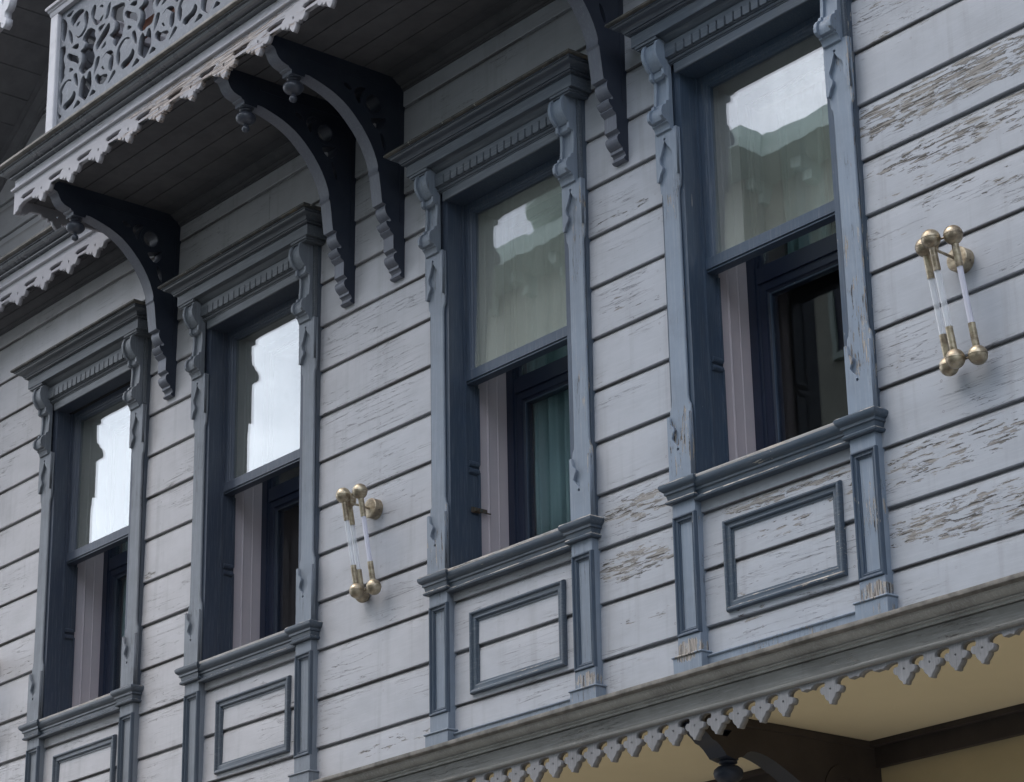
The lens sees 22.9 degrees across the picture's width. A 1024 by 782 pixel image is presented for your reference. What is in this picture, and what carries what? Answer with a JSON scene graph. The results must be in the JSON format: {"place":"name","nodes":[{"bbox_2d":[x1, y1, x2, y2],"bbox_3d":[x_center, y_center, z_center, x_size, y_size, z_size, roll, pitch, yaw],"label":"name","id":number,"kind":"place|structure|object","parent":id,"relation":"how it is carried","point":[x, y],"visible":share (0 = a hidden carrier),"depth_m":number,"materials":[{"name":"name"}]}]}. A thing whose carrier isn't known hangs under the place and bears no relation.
{"place":"outdoors","nodes":[
{"label":"outdoors","id":0,"kind":"place"},
{"label":"street","id":1,"kind":"structure","parent":0,"visible":0},
{"bbox_2d":[0,0,1023,781],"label":"timber house","id":2,"kind":"structure","parent":1,"relation":"on","point":[262,290],"depth_m":12.71,"materials":[{"name":"paint"}]},
{"bbox_2d":[10,299,152,781],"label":"window","id":3,"kind":"structure","parent":2,"relation":"in","point":[73,682],"depth_m":15.84,"materials":[{"name":"paint"}]},
{"bbox_2d":[119,434,130,687],"bbox_3d":[-2.351,1.125,15.961,0.066,1.980,0.486,15,-26,-37],"label":"curtain","id":4,"kind":"object","parent":2,"relation":"hanging from","point":[127,492],"visible":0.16,"depth_m":16.22,"materials":[{"name":"white fabric"}]},
{"bbox_2d":[157,202,326,781],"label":"window","id":5,"kind":"structure","parent":2,"relation":"in","point":[251,309],"depth_m":14.54,"materials":[{"name":"paint"}]},
{"bbox_2d":[336,483,382,602],"bbox_3d":[-0.797,0.789,13.128,0.241,0.585,0.235,15,-26,-37],"label":"wall lamp","id":6,"kind":"object","parent":2,"relation":"attached to","point":[371,508],"visible":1,"depth_m":13.11,"materials":[{"name":"gold metal"}]},
{"bbox_2d":[383,48,606,747],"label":"window","id":7,"kind":"structure","parent":2,"relation":"in","point":[512,162],"depth_m":12.86,"materials":[{"name":"paint"}]},
{"bbox_2d":[524,215,570,535],"bbox_3d":[0.348,-0.070,12.915,0.067,1.980,0.866,15,-26,-37],"label":"curtain","id":8,"kind":"object","parent":2,"relation":"hanging from","point":[551,422],"visible":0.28,"depth_m":13.11,"materials":[{"name":"fabric"}]},
{"bbox_2d":[604,0,898,673],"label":"window","id":9,"kind":"structure","parent":2,"relation":"in","point":[773,361],"depth_m":11.66,"materials":[{"name":"paint"}]},
{"bbox_2d":[777,82,831,253],"bbox_3d":[1.389,-1.006,11.997,0.087,0.910,0.317,15,-26,-37],"label":"curtain","id":10,"kind":"object","parent":2,"relation":"hanging from","point":[803,161],"visible":0.62,"depth_m":12.01,"materials":[{"name":"fabric"}]},
{"bbox_2d":[915,225,987,376],"bbox_3d":[1.773,-0.369,10.230,0.234,0.585,0.237,15,-26,-37],"label":"wall lamp","id":11,"kind":"object","parent":2,"relation":"attached to","point":[960,260],"visible":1,"depth_m":10.21,"materials":[{"name":"gold metal"}]}
]}

